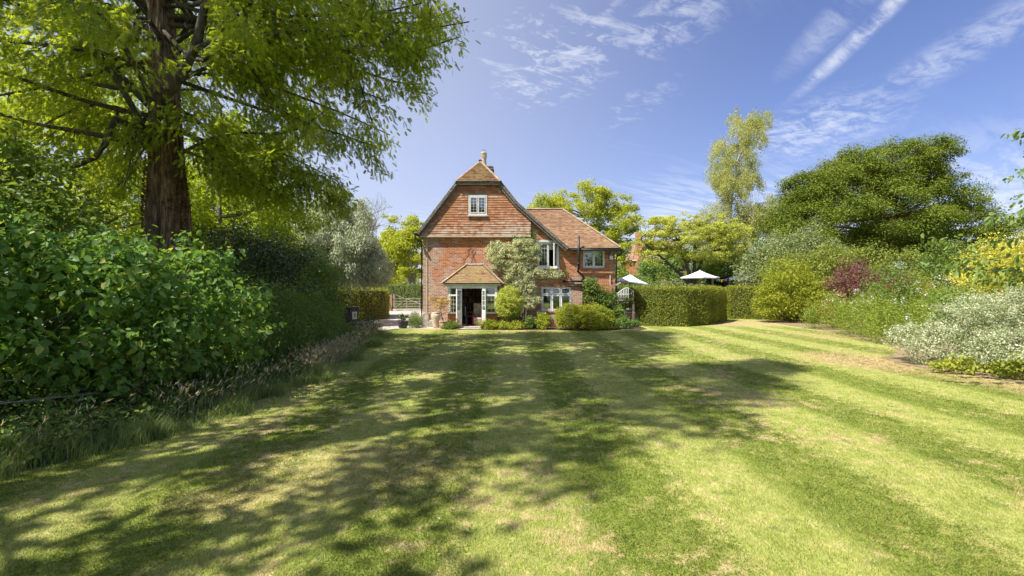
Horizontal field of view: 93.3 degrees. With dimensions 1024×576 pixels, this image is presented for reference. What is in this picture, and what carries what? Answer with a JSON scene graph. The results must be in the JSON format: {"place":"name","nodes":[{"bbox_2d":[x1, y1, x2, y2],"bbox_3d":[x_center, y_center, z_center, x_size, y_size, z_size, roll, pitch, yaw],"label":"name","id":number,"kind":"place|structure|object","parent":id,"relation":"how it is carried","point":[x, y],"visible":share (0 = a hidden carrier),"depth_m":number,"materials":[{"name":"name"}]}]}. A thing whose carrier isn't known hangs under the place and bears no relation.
{"place":"outdoors","nodes":[
{"label":"outdoors","id":0,"kind":"place"},
{"bbox_2d":[24,332,292,420],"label":"woodland soil","id":1,"kind":"structure","parent":0,"point":[124,332],"depth_m":16.93,"materials":[{"name":"brown soil"}]},
{"bbox_2d":[0,114,117,271],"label":"leafy sapling","id":2,"kind":"object","parent":1,"relation":"on","point":[24,169],"visible":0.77,"depth_m":8.69,"materials":[{"name":"green plant"}]},
{"bbox_2d":[1,53,145,289],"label":"garden tree","id":3,"kind":"object","parent":1,"relation":"on","point":[80,156],"visible":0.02,"depth_m":20.24,"materials":[{"name":"green plant"}]},
{"bbox_2d":[0,27,214,337],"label":"garden tree","id":4,"kind":"object","parent":1,"relation":"on","point":[121,218],"visible":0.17,"depth_m":15.47,"materials":[{"name":"green plant"}]},
{"bbox_2d":[0,315,262,433],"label":"fine leaved shrub","id":5,"kind":"object","parent":1,"relation":"on","point":[65,396],"visible":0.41,"depth_m":6.95,"materials":[{"name":"green plant"}]},
{"bbox_2d":[0,177,286,415],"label":"broad leaved shrub","id":6,"kind":"object","parent":1,"relation":"on","point":[70,277],"visible":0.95,"depth_m":7.52,"materials":[{"name":"green plant"}]},
{"bbox_2d":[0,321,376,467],"bbox_3d":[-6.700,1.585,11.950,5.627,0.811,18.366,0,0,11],"label":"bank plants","id":7,"kind":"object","parent":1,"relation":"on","point":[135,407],"visible":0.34,"depth_m":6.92,"materials":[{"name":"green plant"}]},
{"bbox_2d":[1,320,393,468],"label":"seed grass","id":8,"kind":"structure","parent":1,"relation":"on","point":[326,348],"depth_m":10.51,"materials":[{"name":"plant"}]},
{"bbox_2d":[119,104,335,323],"bbox_3d":[-10.424,-2.264,17.504,7.545,8.642,5.654,0,0,0],"label":"garden tree","id":9,"kind":"object","parent":1,"relation":"on","point":[220,215],"visible":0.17,"depth_m":16.67,"materials":[{"name":"green plant"}]},
{"bbox_2d":[0,0,480,359],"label":"redwood tree","id":10,"kind":"object","parent":1,"relation":"on","point":[260,36],"visible":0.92,"depth_m":10.39,"materials":[{"name":"green plant"}]},
{"bbox_2d":[188,155,310,266],"bbox_3d":[-11.940,-2.232,20.974,7.027,8.539,5.066,0,0,20],"label":"garden tree","id":11,"kind":"object","parent":1,"relation":"on","point":[250,215],"visible":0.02,"depth_m":19.78,"materials":[{"name":"green plant"}]},
{"bbox_2d":[193,207,331,346],"bbox_3d":[-7.894,-0.174,14.806,4.399,4.384,3.308,0,0,-43],"label":"dark glossy shrub","id":12,"kind":"object","parent":1,"relation":"on","point":[259,251],"visible":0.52,"depth_m":14.50,"materials":[{"name":"green plant"}]},
{"bbox_2d":[195,271,345,367],"bbox_3d":[-6.303,0.778,12.966,3.387,2.503,7.038,0,0,0],"label":"bushy herb","id":13,"kind":"object","parent":1,"relation":"on","point":[301,331],"visible":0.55,"depth_m":12.14,"materials":[{"name":"green plant"}]},
{"bbox_2d":[267,238,353,326],"bbox_3d":[-7.367,0.065,17.908,2.965,3.906,3.746,0,0,0],"label":"green shrub","id":14,"kind":"object","parent":1,"relation":"on","point":[326,279],"visible":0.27,"depth_m":17.50,"materials":[{"name":"green plant"}]},
{"bbox_2d":[345,314,383,334],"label":"dark shrub","id":15,"kind":"object","parent":1,"relation":"on","point":[366,323],"visible":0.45,"depth_m":20.21,"materials":[{"name":"green plant"}]},
{"bbox_2d":[358,309,440,329],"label":"gravel drive","id":16,"kind":"structure","parent":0,"point":[392,318],"depth_m":29.68,"materials":[{"name":"beige gravel"}]},
{"bbox_2d":[271,182,395,302],"bbox_3d":[-9.978,-1.805,26.088,7.493,7.641,5.463,0,0,0],"label":"silver leaved tree","id":17,"kind":"object","parent":16,"relation":"on","point":[361,258],"visible":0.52,"depth_m":24.84,"materials":[{"name":"green plant"}]},
{"bbox_2d":[342,307,359,328],"bbox_3d":[-7.550,1.440,22.600,0.600,1.120,0.679,0,0,28],"label":"wheelie bin","id":18,"kind":"object","parent":16,"relation":"on","point":[352,313],"visible":0.63,"depth_m":22.36,"materials":[{"name":"black plastic"}]},
{"bbox_2d":[331,287,390,320],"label":"clipped hedge","id":19,"kind":"object","parent":16,"relation":"on","point":[375,304],"visible":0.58,"depth_m":30.00,"materials":[{"name":"green plant"}]},
{"bbox_2d":[376,213,405,285],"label":"yellow green tree","id":20,"kind":"object","parent":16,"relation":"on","point":[388,232],"visible":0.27,"depth_m":49.51,"materials":[{"name":"green plant"}]},
{"bbox_2d":[389,295,393,310],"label":"gate post","id":21,"kind":"object","parent":16,"relation":"on","point":[391,307],"visible":0.74,"depth_m":41.86,"materials":[{"name":"brown wood"}]},
{"bbox_2d":[394,294,420,308],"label":"five bar gate","id":22,"kind":"structure","parent":21,"relation":"attached to","point":[419,301],"depth_m":41.95,"materials":[{"name":"wood"}]},
{"bbox_2d":[381,213,423,285],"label":"yellow green tree","id":23,"kind":"object","parent":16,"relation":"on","point":[405,242],"visible":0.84,"depth_m":47.85,"materials":[{"name":"green plant"}]},
{"bbox_2d":[397,321,407,327],"bbox_3d":[-5.420,1.823,24.000,0.550,0.335,0.550,0,0,0],"label":"bowl planter","id":24,"kind":"object","parent":16,"relation":"on","point":[401,324],"visible":0.94,"depth_m":23.81,"materials":[{"name":"stone"}]},
{"bbox_2d":[398,313,408,321],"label":"potted shrub","id":25,"kind":"object","parent":24,"relation":"on","point":[402,315],"visible":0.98,"depth_m":23.99,"materials":[{"name":"green plant"}]},
{"bbox_2d":[405,310,421,324],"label":"faded lavender","id":26,"kind":"object","parent":16,"relation":"on","point":[410,315],"visible":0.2,"depth_m":24.83,"materials":[{"name":"plant"}]},
{"bbox_2d":[407,312,422,327],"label":"lavender bush","id":27,"kind":"object","parent":16,"relation":"on","point":[417,320],"visible":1,"depth_m":24.07,"materials":[{"name":"green plant"}]},
{"bbox_2d":[431,312,440,327],"bbox_3d":[-3.800,1.595,24.150,0.490,0.790,0.490,0,0,0],"label":"tall urn","id":28,"kind":"object","parent":16,"relation":"on","point":[435,317],"visible":1,"depth_m":23.99,"materials":[{"name":"ceramic"}]},
{"bbox_2d":[439,320,447,328],"bbox_3d":[-3.360,1.798,23.750,0.460,0.385,0.460,0,0,0],"label":"terracotta pot","id":29,"kind":"object","parent":16,"relation":"on","point":[441,322],"visible":0.82,"depth_m":23.58,"materials":[{"name":"ceramic"}]},
{"bbox_2d":[427,295,452,320],"bbox_3d":[-3.527,1.001,23.800,1.333,1.342,0.823,0,0,0],"label":"potted maple","id":30,"kind":"object","parent":29,"relation":"in","point":[441,303],"visible":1,"depth_m":23.73,"materials":[{"name":"orange plant"}]},
{"bbox_2d":[0,317,1023,575],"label":"lawn","id":31,"kind":"structure","parent":0,"point":[744,325],"depth_m":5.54,"materials":[{"name":"green plant"}]},
{"bbox_2d":[414,149,622,328],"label":"brick house","id":32,"kind":"structure","parent":31,"relation":"on","point":[478,208],"depth_m":25.00,"materials":[{"name":"brick"}]},
{"bbox_2d":[456,289,461,325],"bbox_3d":[-2.614,0.950,23.857,0.045,1.820,0.500,0,0,22],"label":"door","id":33,"kind":"structure","parent":32,"relation":"in","point":[458,291],"depth_m":23.89,"materials":[{"name":"white paint"}]},
{"bbox_2d":[466,311,473,323],"bbox_3d":[-2.100,1.600,26.200,0.700,0.640,0.600,0,0,0],"label":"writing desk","id":34,"kind":"object","parent":32,"relation":"on","point":[467,312],"visible":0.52,"depth_m":25.94,"materials":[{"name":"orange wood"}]},
{"bbox_2d":[453,288,494,321],"bbox_3d":[-2.080,0.785,27.330,2.440,2.270,0.460,0,0,0],"label":"porch doorway","id":35,"kind":"object","parent":32,"relation":"on","point":[471,297],"visible":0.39,"depth_m":27.16,"materials":[{"name":"white wood"}]},
{"bbox_2d":[472,303,481,324],"bbox_3d":[-1.740,1.330,24.770,0.520,1.100,0.660,0,0,0],"label":"armchair","id":36,"kind":"object","parent":32,"relation":"on","point":[476,315],"visible":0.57,"depth_m":24.95,"materials":[{"name":"fabric"}]},
{"bbox_2d":[467,195,487,215],"bbox_3d":[-1.760,-4.215,24.805,1.040,1.090,0.160,0,0,0],"label":"window","id":37,"kind":"structure","parent":32,"relation":"in","point":[477,213],"depth_m":24.80,"materials":[{"name":"white paint"}]},
{"bbox_2d":[482,289,485,325],"bbox_3d":[-1.386,0.950,23.857,0.045,1.820,0.500,0,0,-22],"label":"door","id":38,"kind":"structure","parent":32,"relation":"in","point":[483,290],"depth_m":23.78,"materials":[{"name":"white paint"}]},
{"bbox_2d":[483,237,565,326],"bbox_3d":[0.624,-0.292,24.808,4.358,4.595,1.286,0,0,0],"label":"wall creeper","id":39,"kind":"object","parent":32,"relation":"attached to","point":[517,248],"depth_m":24.62,"materials":[{"name":"green plant"}]},
{"bbox_2d":[511,230,568,319],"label":"wall ivy","id":40,"kind":"object","parent":32,"relation":"attached to","point":[529,237],"depth_m":24.82,"materials":[{"name":"green plant"}]},
{"bbox_2d":[537,243,559,268],"bbox_3d":[1.870,-1.670,24.832,1.180,1.340,0.576,0,0,0],"label":"window","id":41,"kind":"structure","parent":32,"relation":"in","point":[544,246],"depth_m":24.95,"materials":[{"name":"white paint"}]},
{"bbox_2d":[541,287,570,311],"bbox_3d":[2.290,0.600,25.040,1.620,1.320,0.160,0,0,0],"label":"window","id":42,"kind":"structure","parent":32,"relation":"in","point":[551,294],"depth_m":25.03,"materials":[{"name":"white paint"}]},
{"bbox_2d":[582,251,605,268],"bbox_3d":[4.235,-1.478,25.080,1.210,1.015,0.220,0,0,0],"label":"window","id":43,"kind":"structure","parent":32,"relation":"in","point":[593,253],"depth_m":25.04,"materials":[{"name":"white paint"}]},
{"bbox_2d":[618,312,634,320],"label":"brick wall","id":44,"kind":"structure","parent":31,"relation":"on","point":[629,314],"depth_m":25.85,"materials":[{"name":"brick"}]},
{"bbox_2d":[632,301,633,320],"bbox_3d":[6.410,1.350,25.550,0.100,1.300,0.100,0,0,0],"label":"timber post","id":45,"kind":"object","parent":31,"relation":"on","point":[632,310],"visible":0.56,"depth_m":25.52,"materials":[{"name":"brown wood"}]},
{"bbox_2d":[617,284,669,307],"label":"clipped hedge","id":46,"kind":"object","parent":31,"relation":"on","point":[619,288],"visible":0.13,"depth_m":32.56,"materials":[{"name":"green plant"}]},
{"bbox_2d":[632,276,704,297],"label":"leafy shrub","id":47,"kind":"object","parent":31,"relation":"on","point":[675,280],"visible":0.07,"depth_m":30.80,"materials":[{"name":"green plant"}]},
{"bbox_2d":[629,284,728,326],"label":"yew hedge","id":48,"kind":"object","parent":31,"relation":"on","point":[682,306],"visible":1,"depth_m":25.54,"materials":[{"name":"green plant"}]},
{"bbox_2d":[726,284,801,320],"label":"yew hedge","id":49,"kind":"object","parent":31,"relation":"on","point":[739,304],"visible":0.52,"depth_m":31.07,"materials":[{"name":"green plant"}]},
{"bbox_2d":[0,0,1023,288],"label":"sky","id":50,"kind":"structure","parent":0,"point":[631,96],"materials":[{"name":"blue"}]},
{"bbox_2d":[0,296,1023,481],"bbox_3d":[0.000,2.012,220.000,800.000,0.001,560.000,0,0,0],"label":"ground","id":51,"kind":"structure","parent":0,"point":[47,464],"depth_m":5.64,"materials":[{"name":"green plant"}]},
{"bbox_2d":[7,186,140,291],"bbox_3d":[-34.249,-3.293,39.432,14.821,10.780,10.405,0,0,0],"label":"woodland tree","id":52,"kind":"object","parent":51,"relation":"on","point":[108,224],"depth_m":38.77,"materials":[{"name":"green plant"}]},
{"bbox_2d":[138,134,294,243],"bbox_3d":[-16.086,-3.345,26.913,7.788,10.708,7.291,0,0,0],"label":"garden tree","id":53,"kind":"object","parent":51,"relation":"on","point":[199,181],"depth_m":25.72,"materials":[{"name":"green plant"}]},
{"bbox_2d":[351,196,391,290],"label":"bare tree","id":54,"kind":"object","parent":51,"relation":"on","point":[380,217],"visible":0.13,"depth_m":42.98,"materials":[{"name":"grey plant"}]},
{"bbox_2d":[361,193,403,287],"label":"bare tree","id":55,"kind":"object","parent":51,"relation":"on","point":[381,217],"visible":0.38,"depth_m":40.17,"materials":[{"name":"grey plant"}]},
{"bbox_2d":[345,283,420,308],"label":"clipped hedge","id":56,"kind":"object","parent":51,"relation":"on","point":[406,291],"visible":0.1,"depth_m":45.72,"materials":[{"name":"green plant"}]},
{"bbox_2d":[377,238,420,285],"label":"woodland tree","id":57,"kind":"object","parent":51,"relation":"on","point":[402,281],"visible":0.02,"depth_m":57.68,"materials":[{"name":"green plant"}]},
{"bbox_2d":[525,175,643,284],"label":"yellow green tree","id":58,"kind":"object","parent":51,"relation":"on","point":[617,228],"visible":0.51,"depth_m":42.61,"materials":[{"name":"green plant"}]},
{"bbox_2d":[617,264,661,287],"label":"leafy shrub","id":59,"kind":"object","parent":51,"relation":"on","point":[636,276],"visible":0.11,"depth_m":38.76,"materials":[{"name":"green plant"}]},
{"bbox_2d":[631,243,714,286],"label":"woodland tree","id":60,"kind":"object","parent":51,"relation":"on","point":[644,269],"visible":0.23,"depth_m":54.10,"materials":[{"name":"green plant"}]},
{"bbox_2d":[629,210,755,285],"bbox_3d":[13.577,-1.869,36.302,8.971,7.745,6.635,0,0,-24],"label":"spreading tree","id":61,"kind":"object","parent":51,"relation":"on","point":[699,229],"visible":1,"depth_m":35.85,"materials":[{"name":"green plant"}]},
{"bbox_2d":[680,269,719,283],"bbox_3d":[13.200,0.350,34.000,2.440,3.300,2.440,0,0,-10],"label":"garden parasol","id":62,"kind":"object","parent":51,"relation":"on","point":[699,274],"visible":0.98,"depth_m":33.52,"materials":[{"name":"white fabric"}]},
{"bbox_2d":[695,256,760,285],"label":"leafy shrub","id":63,"kind":"object","parent":51,"relation":"on","point":[711,269],"visible":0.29,"depth_m":37.96,"materials":[{"name":"green plant"}]},
{"bbox_2d":[702,236,766,283],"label":"woodland tree","id":64,"kind":"object","parent":51,"relation":"on","point":[760,240],"visible":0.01,"depth_m":53.39,"materials":[{"name":"green plant"}]},
{"bbox_2d":[693,105,777,270],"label":"birch tree","id":65,"kind":"object","parent":51,"relation":"on","point":[724,182],"visible":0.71,"depth_m":45.50,"materials":[{"name":"green plant"}]},
{"bbox_2d":[729,265,780,285],"bbox_3d":[17.500,0.220,34.350,3.300,3.560,2.900,0,0,0],"label":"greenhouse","id":66,"kind":"object","parent":51,"relation":"on","point":[745,277],"visible":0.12,"depth_m":34.15,"materials":[{"name":"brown glass"}]},
{"bbox_2d":[729,219,867,316],"bbox_3d":[20.027,-1.330,33.327,9.732,6.704,5.037,0,0,0],"label":"leafy shrub","id":67,"kind":"object","parent":51,"relation":"on","point":[793,242],"visible":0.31,"depth_m":32.89,"materials":[{"name":"green plant"}]},
{"bbox_2d":[751,131,1023,297],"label":"great yew tree","id":68,"kind":"object","parent":51,"relation":"on","point":[834,183],"visible":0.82,"depth_m":38.32,"materials":[{"name":"green plant"}]},
{"bbox_2d":[856,240,972,293],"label":"woodland tree","id":69,"kind":"object","parent":51,"relation":"on","point":[919,266],"depth_m":49.20,"materials":[{"name":"green plant"}]},
{"bbox_2d":[966,215,1023,280],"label":"woodland tree","id":70,"kind":"object","parent":51,"relation":"on","point":[1018,231],"visible":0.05,"depth_m":47.81,"materials":[{"name":"green plant"}]},
{"bbox_2d":[455,326,645,330],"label":"house border soil","id":71,"kind":"structure","parent":0,"point":[630,328],"depth_m":23.20,"materials":[{"name":"brown soil"}]},
{"bbox_2d":[443,319,459,328],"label":"border plant","id":72,"kind":"object","parent":71,"relation":"on","point":[450,325],"visible":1,"depth_m":23.34,"materials":[{"name":"green plant"}]},
{"bbox_2d":[477,319,524,329],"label":"euphorbia plant","id":73,"kind":"object","parent":71,"relation":"on","point":[490,324],"visible":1,"depth_m":23.12,"materials":[{"name":"green plant"}]},
{"bbox_2d":[493,283,524,321],"bbox_3d":[-0.107,0.868,23.788,1.541,2.267,1.467,0,0,33],"label":"topiary ball","id":74,"kind":"object","parent":71,"relation":"on","point":[509,307],"visible":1,"depth_m":23.50,"materials":[{"name":"green plant"}]},
{"bbox_2d":[511,311,553,328],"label":"border plant","id":75,"kind":"object","parent":71,"relation":"on","point":[529,323],"visible":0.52,"depth_m":23.54,"materials":[{"name":"green plant"}]},
{"bbox_2d":[535,312,550,328],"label":"border plant","id":76,"kind":"object","parent":71,"relation":"on","point":[544,322],"visible":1,"depth_m":23.31,"materials":[{"name":"green plant"}]},
{"bbox_2d":[554,301,615,329],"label":"clipped bush","id":77,"kind":"object","parent":71,"relation":"on","point":[597,316],"visible":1,"depth_m":22.76,"materials":[{"name":"green plant"}]},
{"bbox_2d":[581,276,626,327],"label":"climbing rose","id":78,"kind":"object","parent":71,"relation":"on","point":[606,300],"visible":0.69,"depth_m":24.45,"materials":[{"name":"green plant"}]},
{"bbox_2d":[610,275,620,307],"bbox_3d":[5.282,0.669,24.724,0.561,2.662,0.437,0,0,7],"label":"bracketed post","id":79,"kind":"object","parent":71,"relation":"on","point":[612,286],"visible":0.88,"depth_m":24.56,"materials":[{"name":"brown wood"}]},
{"bbox_2d":[614,315,641,328],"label":"border plant","id":80,"kind":"object","parent":71,"relation":"on","point":[627,322],"visible":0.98,"depth_m":23.71,"materials":[{"name":"green plant"}]},
{"bbox_2d":[623,232,687,285],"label":"neighbour house","id":81,"kind":"structure","parent":0,"point":[633,257],"depth_m":60.50,"materials":[{"name":"brick"}]},
{"bbox_2d":[706,277,728,310],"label":"dark shed","id":82,"kind":"structure","parent":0,"point":[725,283],"depth_m":35.56,"materials":[{"name":"black wood"}]},
{"bbox_2d":[758,319,1023,382],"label":"border soil","id":83,"kind":"structure","parent":0,"point":[898,357],"depth_m":15.16,"materials":[{"name":"brown soil"}]},
{"bbox_2d":[748,258,838,322],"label":"yellow green bush","id":84,"kind":"object","parent":83,"relation":"on","point":[796,283],"visible":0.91,"depth_m":27.57,"materials":[{"name":"green plant"}]},
{"bbox_2d":[752,249,837,319],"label":"flowering shrub","id":85,"kind":"object","parent":83,"relation":"on","point":[765,270],"visible":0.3,"depth_m":30.33,"materials":[{"name":"green plant"}]},
{"bbox_2d":[818,289,850,326],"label":"rusty flowers","id":86,"kind":"object","parent":83,"relation":"on","point":[832,304],"visible":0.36,"depth_m":24.39,"materials":[{"name":"orange plant"}]},
{"bbox_2d":[795,238,935,320],"bbox_3d":[20.957,-0.553,29.469,7.666,5.155,3.947,0,0,20],"label":"tall shrub","id":87,"kind":"object","parent":83,"relation":"on","point":[837,252],"visible":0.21,"depth_m":29.06,"materials":[{"name":"green plant"}]},
{"bbox_2d":[820,255,916,322],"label":"purple bush","id":88,"kind":"object","parent":83,"relation":"on","point":[840,276],"visible":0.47,"depth_m":25.95,"materials":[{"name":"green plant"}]},
{"bbox_2d":[795,274,1003,344],"bbox_3d":[16.539,0.718,20.088,6.626,2.765,8.844,0,0,12],"label":"phlox clump","id":89,"kind":"object","parent":83,"relation":"on","point":[876,318],"visible":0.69,"depth_m":19.70,"materials":[{"name":"green plant"}]},
{"bbox_2d":[862,281,951,326],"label":"crimson flowers","id":90,"kind":"object","parent":83,"relation":"on","point":[914,300],"visible":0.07,"depth_m":23.57,"materials":[{"name":"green plant"}]},
{"bbox_2d":[860,259,1021,336],"bbox_3d":[18.606,-0.262,19.020,8.963,4.576,2.814,0,0,8],"label":"leafy shrub","id":91,"kind":"object","parent":83,"relation":"on","point":[877,286],"visible":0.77,"depth_m":19.43,"materials":[{"name":"green plant"}]},
{"bbox_2d":[893,267,1004,325],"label":"dark shrub","id":92,"kind":"object","parent":83,"relation":"on","point":[929,285],"visible":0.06,"depth_m":26.40,"materials":[{"name":"green plant"}]},
{"bbox_2d":[879,282,1023,372],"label":"variegated shrub","id":93,"kind":"object","parent":83,"relation":"on","point":[1002,334],"visible":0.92,"depth_m":12.47,"materials":[{"name":"green plant"}]},
{"bbox_2d":[902,234,1023,321],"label":"tall shrub","id":94,"kind":"object","parent":83,"relation":"on","point":[942,268],"visible":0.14,"depth_m":27.25,"materials":[{"name":"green plant"}]},
{"bbox_2d":[912,128,1023,290],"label":"overhanging tree","id":95,"kind":"object","parent":83,"relation":"on","point":[960,261],"visible":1,"depth_m":9.57,"materials":[{"name":"green plant"}]},
{"bbox_2d":[919,277,1023,352],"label":"dark shrub","id":96,"kind":"object","parent":83,"relation":"on","point":[939,297],"visible":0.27,"depth_m":14.17,"materials":[{"name":"green plant"}]},
{"bbox_2d":[923,351,1023,379],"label":"ground cover","id":97,"kind":"object","parent":83,"relation":"on","point":[998,367],"visible":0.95,"depth_m":11.07,"materials":[{"name":"green plant"}]},
{"bbox_2d":[943,231,1023,323],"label":"golden shrub","id":98,"kind":"object","parent":83,"relation":"on","point":[1003,261],"visible":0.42,"depth_m":17.58,"materials":[{"name":"yellow plant"}]},
{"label":"terrace","id":99,"kind":"structure","parent":0,"visible":0},
{"bbox_2d":[617,297,631,311],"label":"terrace plant","id":100,"kind":"object","parent":99,"relation":"on","point":[625,304],"visible":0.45,"depth_m":28.80,"materials":[{"name":"green plant"}]},
{"bbox_2d":[617,288,633,302],"bbox_3d":[7.375,0.676,30.865,1.284,1.408,0.530,0,0,0],"label":"garden bench","id":101,"kind":"object","parent":99,"relation":"on","point":[623,294],"visible":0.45,"depth_m":31.09,"materials":[{"name":"white wood"}]},
{"bbox_2d":[617,273,647,311],"bbox_3d":[6.716,0.275,27.600,1.440,2.210,1.448,0,0,-25],"label":"garden parasol","id":102,"kind":"object","parent":99,"relation":"on","point":[629,279],"visible":0.95,"depth_m":27.38,"materials":[{"name":"white fabric"}]}
]}

